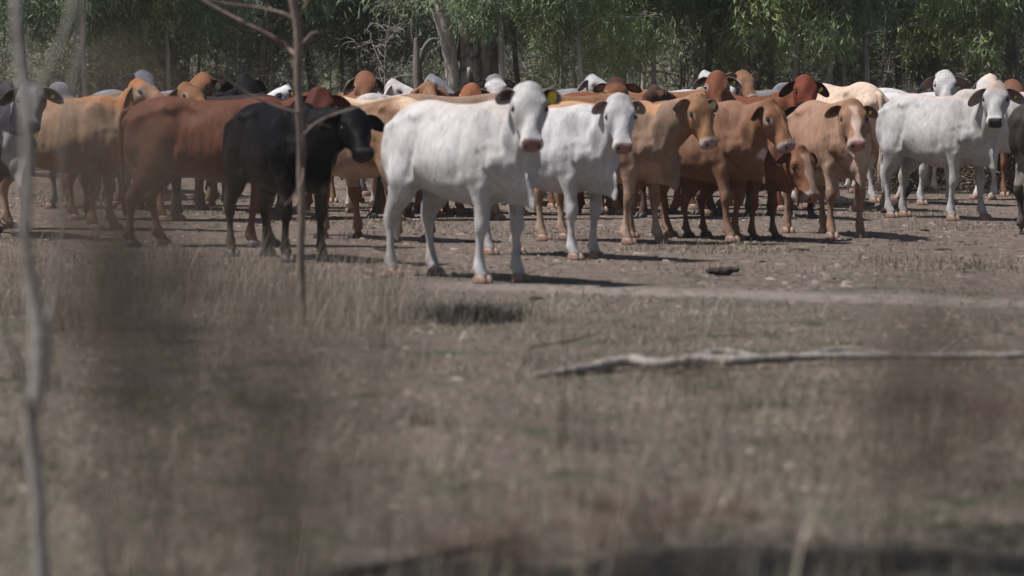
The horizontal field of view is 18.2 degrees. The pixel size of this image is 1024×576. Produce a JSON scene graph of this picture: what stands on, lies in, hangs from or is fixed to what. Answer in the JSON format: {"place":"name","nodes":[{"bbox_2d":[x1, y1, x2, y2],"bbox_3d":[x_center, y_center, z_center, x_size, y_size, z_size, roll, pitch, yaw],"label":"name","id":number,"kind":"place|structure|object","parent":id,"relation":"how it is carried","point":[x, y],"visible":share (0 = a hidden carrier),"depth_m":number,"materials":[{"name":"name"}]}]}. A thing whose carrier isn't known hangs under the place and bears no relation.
{"place":"outdoors","nodes":[
{"label":"outdoors","id":0,"kind":"place"},
{"bbox_2d":[0,226,482,337],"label":"tall dry grass","id":1,"kind":"structure","parent":0,"point":[272,300],"depth_m":22.62,"materials":[{"name":"brown plant"}]},
{"bbox_2d":[0,85,1023,575],"bbox_3d":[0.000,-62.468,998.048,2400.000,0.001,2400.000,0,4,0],"label":"ground","id":2,"kind":"structure","parent":0,"point":[596,279],"depth_m":16.85,"materials":[{"name":"soil"}]},
{"bbox_2d":[0,80,63,236],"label":"cow","id":3,"kind":"object","parent":2,"relation":"on","point":[10,120],"visible":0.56,"depth_m":31.98},
{"bbox_2d":[0,0,82,575],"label":"grey sapling","id":4,"kind":"object","parent":2,"relation":"on","point":[34,465],"visible":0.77,"depth_m":9.23,"materials":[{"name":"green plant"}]},
{"bbox_2d":[8,31,80,87],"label":"gum tree","id":5,"kind":"object","parent":2,"relation":"on","point":[42,59],"visible":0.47,"depth_m":53.41,"materials":[{"name":"green plant"}]},
{"bbox_2d":[0,0,112,175],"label":"gum tree","id":6,"kind":"object","parent":2,"relation":"on","point":[42,15],"visible":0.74,"depth_m":53.10,"materials":[{"name":"green plant"}]},
{"bbox_2d":[0,1,146,97],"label":"gum tree","id":7,"kind":"object","parent":2,"relation":"on","point":[64,50],"visible":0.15,"depth_m":56.36,"materials":[{"name":"green plant"}]},
{"bbox_2d":[36,37,116,97],"bbox_3d":[-7.785,-3.451,57.398,2.254,2.884,2.750,3,5,41],"label":"bush","id":8,"kind":"object","parent":2,"relation":"on","point":[66,66],"visible":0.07,"depth_m":57.22,"materials":[{"name":"green plant"}]},
{"bbox_2d":[0,78,162,229],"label":"cow","id":9,"kind":"object","parent":2,"relation":"on","point":[53,110],"visible":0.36,"depth_m":33.93},
{"bbox_2d":[80,4,87,96],"bbox_3d":[-7.097,-3.589,53.129,0.136,3.702,0.119,0,4,0],"label":"dead stub","id":10,"kind":"object","parent":2,"relation":"on","point":[83,70],"visible":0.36,"depth_m":53.09,"materials":[{"name":"grey wood"}]},
{"bbox_2d":[44,82,145,209],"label":"cow","id":11,"kind":"object","parent":2,"relation":"on","point":[58,87],"visible":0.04,"depth_m":39.99},
{"bbox_2d":[72,5,159,95],"bbox_3d":[-6.465,-3.340,53.840,1.880,3.078,1.880,-2,4,-31],"label":"gum tree","id":12,"kind":"object","parent":2,"relation":"on","point":[109,42],"visible":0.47,"depth_m":53.91,"materials":[{"name":"green plant"}]},
{"bbox_2d":[62,82,206,221],"bbox_3d":[-4.173,-1.557,36.408,2.274,1.581,0.762,2,4,32],"label":"cow","id":13,"kind":"object","parent":2,"relation":"on","point":[185,90],"visible":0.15,"depth_m":35.84},
{"bbox_2d":[88,18,195,90],"bbox_3d":[-6.506,-3.600,57.174,2.529,3.236,3.086,-1,4,-10],"label":"bush","id":14,"kind":"object","parent":2,"relation":"on","point":[121,84],"visible":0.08,"depth_m":57.10,"materials":[{"name":"green plant"}]},
{"bbox_2d":[46,0,248,71],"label":"gum tree","id":15,"kind":"object","parent":2,"relation":"on","point":[100,17],"visible":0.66,"depth_m":54.18,"materials":[{"name":"green plant"}]},
{"bbox_2d":[86,0,239,90],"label":"gum tree","id":16,"kind":"object","parent":2,"relation":"on","point":[145,28],"visible":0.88,"depth_m":54.14,"materials":[{"name":"green plant"}]},
{"bbox_2d":[0,1,342,575],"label":"dry weed","id":17,"kind":"object","parent":2,"relation":"on","point":[126,257],"visible":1,"depth_m":3.48,"materials":[{"name":"brown plant"}]},
{"bbox_2d":[117,72,225,209],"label":"cow","id":18,"kind":"object","parent":2,"relation":"on","point":[205,83],"visible":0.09,"depth_m":38.90},
{"bbox_2d":[119,1,289,90],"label":"gum tree","id":19,"kind":"object","parent":2,"relation":"on","point":[212,55],"visible":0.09,"depth_m":57.07,"materials":[{"name":"green plant"}]},
{"bbox_2d":[166,94,284,220],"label":"cow","id":20,"kind":"object","parent":2,"relation":"on","point":[275,216],"visible":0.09,"depth_m":36.51},
{"bbox_2d":[198,73,265,213],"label":"cow","id":21,"kind":"object","parent":2,"relation":"on","point":[246,82],"visible":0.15,"depth_m":37.90},
{"bbox_2d":[162,0,302,91],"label":"gum tree","id":22,"kind":"object","parent":2,"relation":"on","point":[238,45],"visible":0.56,"depth_m":54.37,"materials":[{"name":"green plant"}]},
{"bbox_2d":[118,87,350,247],"bbox_3d":[-2.653,-1.161,30.637,2.286,1.530,0.733,1,4,15],"label":"cow","id":23,"kind":"object","parent":2,"relation":"on","point":[225,111],"visible":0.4,"depth_m":30.50},
{"bbox_2d":[211,27,286,90],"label":"gum tree","id":24,"kind":"object","parent":2,"relation":"on","point":[240,65],"visible":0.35,"depth_m":56.13,"materials":[{"name":"green plant"}]},
{"bbox_2d":[182,0,319,92],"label":"gum tree","id":25,"kind":"object","parent":2,"relation":"on","point":[272,48],"visible":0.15,"depth_m":56.67,"materials":[{"name":"green plant"}]},
{"bbox_2d":[220,36,317,93],"bbox_3d":[-4.580,-3.795,59.699,2.583,3.306,3.152,2,4,27],"label":"bush","id":26,"kind":"object","parent":2,"relation":"on","point":[278,76],"visible":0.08,"depth_m":59.21,"materials":[{"name":"green plant"}]},
{"bbox_2d":[7,128,533,575],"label":"dry weed","id":27,"kind":"object","parent":2,"relation":"on","point":[286,407],"visible":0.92,"depth_m":3.71,"materials":[{"name":"brown plant"}]},
{"bbox_2d":[177,0,387,93],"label":"gum tree","id":28,"kind":"object","parent":2,"relation":"on","point":[265,16],"visible":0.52,"depth_m":55.34,"materials":[{"name":"green plant"}]},
{"bbox_2d":[201,0,404,324],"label":"thin sapling","id":29,"kind":"object","parent":2,"relation":"on","point":[295,18],"visible":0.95,"depth_m":20.66,"materials":[{"name":"brown plant"}]},
{"bbox_2d":[222,102,384,262],"bbox_3d":[-1.876,-0.938,28.215,0.678,1.395,2.315,-3,5,-36],"label":"cow","id":30,"kind":"object","parent":2,"relation":"on","point":[274,147],"visible":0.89,"depth_m":27.95},
{"bbox_2d":[264,28,343,93],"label":"gum tree","id":31,"kind":"object","parent":2,"relation":"on","point":[308,48],"visible":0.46,"depth_m":55.47,"materials":[{"name":"green plant"}]},
{"bbox_2d":[266,23,364,92],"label":"gum tree","id":32,"kind":"object","parent":2,"relation":"on","point":[318,62],"visible":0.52,"depth_m":55.82,"materials":[{"name":"green plant"}]},
{"bbox_2d":[267,84,382,217],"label":"cow","id":33,"kind":"object","parent":2,"relation":"on","point":[285,92],"visible":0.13,"depth_m":37.05},
{"bbox_2d":[234,1,418,90],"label":"gum tree","id":34,"kind":"object","parent":2,"relation":"on","point":[307,65],"visible":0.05,"depth_m":58.71,"materials":[{"name":"green plant"}]},
{"bbox_2d":[301,35,352,94],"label":"gum tree","id":35,"kind":"object","parent":2,"relation":"on","point":[330,70],"visible":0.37,"depth_m":58.02,"materials":[{"name":"green plant"}]},
{"bbox_2d":[248,0,428,90],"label":"gum tree","id":36,"kind":"object","parent":2,"relation":"on","point":[372,16],"visible":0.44,"depth_m":56.59,"materials":[{"name":"green plant"}]},
{"bbox_2d":[329,71,384,202],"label":"cow","id":37,"kind":"object","parent":2,"relation":"on","point":[362,83],"visible":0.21,"depth_m":40.25},
{"bbox_2d":[281,0,442,87],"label":"gum tree","id":38,"kind":"object","parent":2,"relation":"on","point":[364,58],"visible":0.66,"depth_m":56.54,"materials":[{"name":"green plant"}]},
{"bbox_2d":[281,5,450,77],"bbox_3d":[-2.583,-4.990,60.211,3.714,5.583,3.634,-1,4,-14],"label":"gum tree","id":39,"kind":"object","parent":2,"relation":"on","point":[403,61],"visible":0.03,"depth_m":60.53,"materials":[{"name":"green plant"}]},
{"bbox_2d":[313,95,435,242],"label":"cow","id":40,"kind":"object","parent":2,"relation":"on","point":[350,169],"visible":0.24,"depth_m":31.74},
{"bbox_2d":[315,0,444,94],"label":"gum tree","id":41,"kind":"object","parent":2,"relation":"on","point":[385,45],"visible":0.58,"depth_m":53.03,"materials":[{"name":"green plant"}]},
{"bbox_2d":[344,79,422,213],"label":"cow","id":42,"kind":"object","parent":2,"relation":"on","point":[393,87],"visible":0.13,"depth_m":38.63},
{"bbox_2d":[309,4,458,73],"bbox_3d":[-2.892,-5.042,58.968,3.812,5.856,3.896,-1,4,-11],"label":"gum tree","id":43,"kind":"object","parent":2,"relation":"on","point":[433,36],"visible":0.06,"depth_m":58.41,"materials":[{"name":"green plant"}]},
{"bbox_2d":[354,0,455,85],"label":"gum tree","id":44,"kind":"object","parent":2,"relation":"on","point":[416,32],"visible":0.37,"depth_m":55.35,"materials":[{"name":"green plant"}]},
{"bbox_2d":[411,13,439,88],"bbox_3d":[-1.426,-3.090,52.362,0.459,2.801,0.235,2,4,26],"label":"dead stub","id":45,"kind":"object","parent":2,"relation":"on","point":[418,54],"visible":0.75,"depth_m":52.31,"materials":[{"name":"grey wood"}]},
{"bbox_2d":[319,537,533,575],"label":"dry stick","id":46,"kind":"object","parent":2,"relation":"on","point":[404,564],"visible":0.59,"depth_m":10.27,"materials":[{"name":"brown wood"}]},
{"bbox_2d":[403,81,451,216],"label":"cow","id":47,"kind":"object","parent":2,"relation":"on","point":[429,88],"visible":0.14,"depth_m":38.63},
{"bbox_2d":[380,83,489,213],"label":"cow","id":48,"kind":"object","parent":2,"relation":"on","point":[470,89],"visible":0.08,"depth_m":37.99},
{"bbox_2d":[371,93,506,220],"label":"cow","id":49,"kind":"object","parent":2,"relation":"on","point":[495,212],"visible":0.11,"depth_m":36.51},
{"bbox_2d":[367,294,545,326],"bbox_3d":[-0.357,0.146,21.154,1.214,0.140,1.186,0,4,0],"label":"dark ground cover","id":50,"kind":"object","parent":2,"relation":"on","point":[490,312],"visible":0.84,"depth_m":21.03,"materials":[{"name":"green plant"}]},
{"bbox_2d":[381,81,561,283],"bbox_3d":[-0.313,-0.850,25.405,0.644,1.580,2.150,-3,5,-38],"label":"cow","id":51,"kind":"object","parent":2,"relation":"on","point":[486,154],"visible":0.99,"depth_m":25.11},
{"bbox_2d":[336,0,634,91],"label":"old gum tree","id":52,"kind":"object","parent":2,"relation":"on","point":[466,61],"visible":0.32,"depth_m":50.91,"materials":[{"name":"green plant"}]},
{"bbox_2d":[476,73,515,204],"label":"cow","id":53,"kind":"object","parent":2,"relation":"on","point":[495,83],"visible":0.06,"depth_m":40.56},
{"bbox_2d":[421,0,580,78],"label":"gum tree","id":54,"kind":"object","parent":2,"relation":"on","point":[471,12],"visible":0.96,"depth_m":48.47,"materials":[{"name":"green plant"}]},
{"bbox_2d":[426,12,594,87],"bbox_3d":[0.006,-5.271,64.440,3.838,5.627,3.339,0,4,7],"label":"gum tree","id":55,"kind":"object","parent":2,"relation":"on","point":[574,73],"depth_m":63.63,"materials":[{"name":"green plant"}]},
{"bbox_2d":[0,306,1022,575],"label":"long grass stems","id":56,"kind":"object","parent":2,"relation":"on","point":[584,516],"visible":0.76,"depth_m":10.96,"materials":[{"name":"brown plant"}]},
{"bbox_2d":[0,31,1023,94],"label":"woodland","id":57,"kind":"object","parent":2,"relation":"on","point":[337,83],"visible":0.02,"depth_m":115.71,"materials":[{"name":"green plant"}]},
{"bbox_2d":[0,184,1023,298],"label":"dirt clods","id":58,"kind":"object","parent":2,"relation":"on","point":[815,280],"visible":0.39,"depth_m":30.30,"materials":[{"name":"brown soil"}]},
{"bbox_2d":[416,0,630,84],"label":"gum tree","id":59,"kind":"object","parent":2,"relation":"on","point":[511,30],"visible":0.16,"depth_m":51.29,"materials":[{"name":"green plant"}]},
{"bbox_2d":[242,203,833,575],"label":"dry weed","id":60,"kind":"object","parent":2,"relation":"on","point":[534,480],"visible":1,"depth_m":3.29,"materials":[{"name":"brown plant"}]},
{"bbox_2d":[484,92,645,259],"bbox_3d":[0.426,-1.014,28.711,0.619,1.482,2.085,-3,5,-41],"label":"cow","id":61,"kind":"object","parent":2,"relation":"on","point":[585,147],"visible":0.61,"depth_m":28.27},
{"bbox_2d":[556,74,605,94],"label":"cow","id":62,"kind":"object","parent":2,"relation":"on","point":[590,82],"visible":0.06,"depth_m":42.86},
{"bbox_2d":[524,93,641,215],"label":"cow","id":63,"kind":"object","parent":2,"relation":"on","point":[615,205],"visible":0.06,"depth_m":38.01},
{"bbox_2d":[547,77,641,211],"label":"cow","id":64,"kind":"object","parent":2,"relation":"on","point":[616,85],"visible":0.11,"depth_m":38.55},
{"bbox_2d":[506,0,689,89],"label":"gum tree","id":65,"kind":"object","parent":2,"relation":"on","point":[559,27],"visible":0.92,"depth_m":48.82,"materials":[{"name":"green plant"}]},
{"bbox_2d":[567,93,680,213],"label":"cow","id":66,"kind":"object","parent":2,"relation":"on","point":[674,206],"visible":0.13,"depth_m":38.31},
{"bbox_2d":[533,93,718,244],"bbox_3d":[1.055,-1.182,31.406,2.164,1.472,0.696,2,4,33],"label":"cow","id":67,"kind":"object","parent":2,"relation":"on","point":[663,132],"visible":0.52,"depth_m":30.95},
{"bbox_2d":[571,0,702,84],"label":"gum tree","id":68,"kind":"object","parent":2,"relation":"on","point":[652,4],"visible":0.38,"depth_m":51.05,"materials":[{"name":"green plant"}]},
{"bbox_2d":[575,88,736,205],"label":"cow","id":69,"kind":"object","parent":2,"relation":"on","point":[682,94],"visible":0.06,"depth_m":40.80},
{"bbox_2d":[600,10,721,89],"bbox_3d":[2.748,-3.549,53.474,2.180,3.568,2.178,1,4,19],"label":"gum tree","id":70,"kind":"object","parent":2,"relation":"on","point":[680,76],"visible":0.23,"depth_m":53.18,"materials":[{"name":"green plant"}]},
{"bbox_2d":[605,70,740,214],"bbox_3d":[1.872,-1.744,38.261,1.851,1.718,0.757,2,4,30],"label":"cow","id":71,"kind":"object","parent":2,"relation":"on","point":[716,84],"visible":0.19,"depth_m":37.79},
{"bbox_2d":[635,84,722,218],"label":"cow","id":72,"kind":"object","parent":2,"relation":"on","point":[654,93],"visible":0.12,"depth_m":37.00},
{"bbox_2d":[387,381,1023,575],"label":"brown ground cover","id":73,"kind":"object","parent":2,"relation":"on","point":[495,554],"visible":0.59,"depth_m":11.21,"materials":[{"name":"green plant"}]},
{"bbox_2d":[629,98,795,241],"bbox_3d":[2.001,-1.187,31.903,0.635,1.420,2.238,-4,5,-44],"label":"cow","id":74,"kind":"object","parent":2,"relation":"on","point":[743,132],"visible":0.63,"depth_m":31.52},
{"bbox_2d":[634,0,806,70],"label":"gum tree","id":75,"kind":"object","parent":2,"relation":"on","point":[712,14],"visible":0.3,"depth_m":51.45,"materials":[{"name":"green plant"}]},
{"bbox_2d":[635,5,823,90],"bbox_3d":[3.527,-4.460,56.173,2.993,5.044,3.440,4,5,45],"label":"gum tree","id":76,"kind":"object","parent":2,"relation":"on","point":[664,67],"visible":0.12,"depth_m":55.98,"materials":[{"name":"green plant"}]},
{"bbox_2d":[663,0,819,89],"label":"gum tree","id":77,"kind":"object","parent":2,"relation":"on","point":[732,64],"visible":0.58,"depth_m":52.20,"materials":[{"name":"green plant"}]},
{"bbox_2d":[726,70,760,96],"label":"cow","id":78,"kind":"object","parent":2,"relation":"on","point":[746,79],"visible":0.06,"depth_m":46.11},
{"bbox_2d":[680,139,819,239],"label":"cow","id":79,"kind":"object","parent":2,"relation":"on","point":[796,167],"visible":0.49,"depth_m":31.90},
{"bbox_2d":[688,74,828,210],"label":"cow","id":80,"kind":"object","parent":2,"relation":"on","point":[803,88],"visible":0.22,"depth_m":39.08},
{"bbox_2d":[740,46,788,90],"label":"bush","id":81,"kind":"object","parent":2,"relation":"on","point":[759,81],"visible":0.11,"depth_m":56.35,"materials":[{"name":"green plant"}]},
{"bbox_2d":[680,0,867,80],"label":"gum tree","id":82,"kind":"object","parent":2,"relation":"on","point":[818,6],"visible":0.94,"depth_m":50.87,"materials":[{"name":"green plant"}]},
{"bbox_2d":[533,329,1023,376],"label":"fallen branch","id":83,"kind":"object","parent":2,"relation":"on","point":[739,358],"visible":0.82,"depth_m":17.57,"materials":[{"name":"grey wood"}]},
{"bbox_2d":[744,102,817,218],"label":"cow","id":84,"kind":"object","parent":2,"relation":"on","point":[811,214],"visible":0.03,"depth_m":37.00},
{"bbox_2d":[758,0,862,84],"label":"gum tree","id":85,"kind":"object","parent":2,"relation":"on","point":[830,76],"visible":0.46,"depth_m":51.33,"materials":[{"name":"green plant"}]},
{"bbox_2d":[781,98,877,238],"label":"cow","id":86,"kind":"object","parent":2,"relation":"on","point":[836,139],"visible":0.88,"depth_m":32.29},
{"bbox_2d":[786,34,892,85],"bbox_3d":[6.200,-3.592,58.387,2.385,3.051,2.910,-2,4,-32],"label":"bush","id":87,"kind":"object","parent":2,"relation":"on","point":[836,57],"visible":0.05,"depth_m":58.22,"materials":[{"name":"green plant"}]},
{"bbox_2d":[802,82,889,211],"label":"cow","id":88,"kind":"object","parent":2,"relation":"on","point":[866,93],"visible":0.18,"depth_m":39.04},
{"bbox_2d":[811,35,911,87],"bbox_3d":[6.151,-3.294,55.642,2.180,2.789,2.660,0,4,-4],"label":"bush","id":89,"kind":"object","parent":2,"relation":"on","point":[861,71],"visible":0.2,"depth_m":55.49,"materials":[{"name":"green plant"}]},
{"bbox_2d":[801,0,935,86],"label":"gum tree","id":90,"kind":"object","parent":2,"relation":"on","point":[844,72],"visible":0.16,"depth_m":54.25,"materials":[{"name":"green plant"}]},
{"bbox_2d":[832,0,932,92],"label":"gum tree","id":91,"kind":"object","parent":2,"relation":"on","point":[884,65],"visible":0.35,"depth_m":53.23,"materials":[{"name":"green plant"}]},
{"bbox_2d":[845,92,942,193],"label":"cow","id":92,"kind":"object","parent":2,"relation":"on","point":[932,186],"visible":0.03,"depth_m":45.50},
{"bbox_2d":[844,80,944,192],"bbox_3d":[5.470,-2.019,46.428,2.038,2.031,2.446,4,5,44],"label":"dry bush","id":93,"kind":"object","parent":2,"relation":"on","point":[894,175],"visible":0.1,"depth_m":46.29,"materials":[{"name":"brown plant"}]},
{"bbox_2d":[816,0,978,82],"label":"gum tree","id":94,"kind":"object","parent":2,"relation":"on","point":[865,14],"visible":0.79,"depth_m":51.38,"materials":[{"name":"green plant"}]},
{"bbox_2d":[867,70,969,204],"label":"cow","id":95,"kind":"object","parent":2,"relation":"on","point":[944,82],"visible":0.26,"depth_m":41.03},
{"bbox_2d":[850,7,1003,91],"bbox_3d":[7.549,-4.243,56.781,2.678,4.513,3.078,2,4,31],"label":"gum tree","id":96,"kind":"object","parent":2,"relation":"on","point":[913,74],"visible":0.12,"depth_m":56.53,"materials":[{"name":"green plant"}]},
{"bbox_2d":[850,0,1018,90],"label":"gum tree","id":97,"kind":"object","parent":2,"relation":"on","point":[898,78],"visible":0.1,"depth_m":55.40,"materials":[{"name":"green plant"}]},
{"bbox_2d":[885,31,1002,93],"bbox_3d":[7.423,-3.408,56.156,2.826,2.964,2.316,3,5,38],"label":"bush","id":98,"kind":"object","parent":2,"relation":"on","point":[934,66],"visible":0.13,"depth_m":56.12,"materials":[{"name":"green plant"}]},
{"bbox_2d":[872,0,1023,89],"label":"gum tree","id":99,"kind":"object","parent":2,"relation":"on","point":[973,29],"visible":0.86,"depth_m":53.92,"materials":[{"name":"green plant"}]},
{"bbox_2d":[876,81,1023,220],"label":"cow","id":100,"kind":"object","parent":2,"relation":"on","point":[954,133],"visible":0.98,"depth_m":36.52},
{"bbox_2d":[906,4,1009,90],"bbox_3d":[7.237,-3.535,55.462,1.998,3.271,1.997,-2,4,-29],"label":"gum tree","id":101,"kind":"object","parent":2,"relation":"on","point":[935,64],"visible":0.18,"depth_m":55.25,"materials":[{"name":"green plant"}]},
{"bbox_2d":[915,58,1023,193],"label":"dry bush","id":102,"kind":"object","parent":2,"relation":"on","point":[1010,172],"visible":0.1,"depth_m":45.35,"materials":[{"name":"brown plant"}]},
{"bbox_2d":[918,0,1023,161],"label":"gum tree","id":103,"kind":"object","parent":2,"relation":"on","point":[1014,40],"visible":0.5,"depth_m":54.26,"materials":[{"name":"green plant"}]},
{"bbox_2d":[969,73,1023,199],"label":"cow","id":104,"kind":"object","parent":2,"relation":"on","point":[1002,143],"visible":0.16,"depth_m":42.81},
{"bbox_2d":[973,79,1023,196],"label":"cow","id":105,"kind":"object","parent":2,"relation":"on","point":[1019,87],"visible":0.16,"depth_m":44.15},
{"bbox_2d":[987,24,1023,83],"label":"bush","id":106,"kind":"object","parent":2,"relation":"on","point":[1011,66],"visible":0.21,"depth_m":56.33,"materials":[{"name":"green plant"}]},
{"bbox_2d":[1007,104,1023,234],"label":"cow","id":107,"kind":"object","parent":2,"relation":"on","point":[1015,121],"visible":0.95,"depth_m":32.97},
{"bbox_2d":[0,285,1023,575],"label":"short grass","id":108,"kind":"structure","parent":0,"point":[610,379],"depth_m":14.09,"materials":[{"name":"brown plant"}]},
{"bbox_2d":[0,182,1023,298],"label":"sparse grass","id":109,"kind":"structure","parent":0,"point":[761,251],"depth_m":30.43,"materials":[{"name":"brown plant"}]},
{"bbox_2d":[754,200,1023,575],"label":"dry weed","id":110,"kind":"object","parent":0,"point":[920,340],"visible":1,"depth_m":4.08,"materials":[{"name":"brown plant"}]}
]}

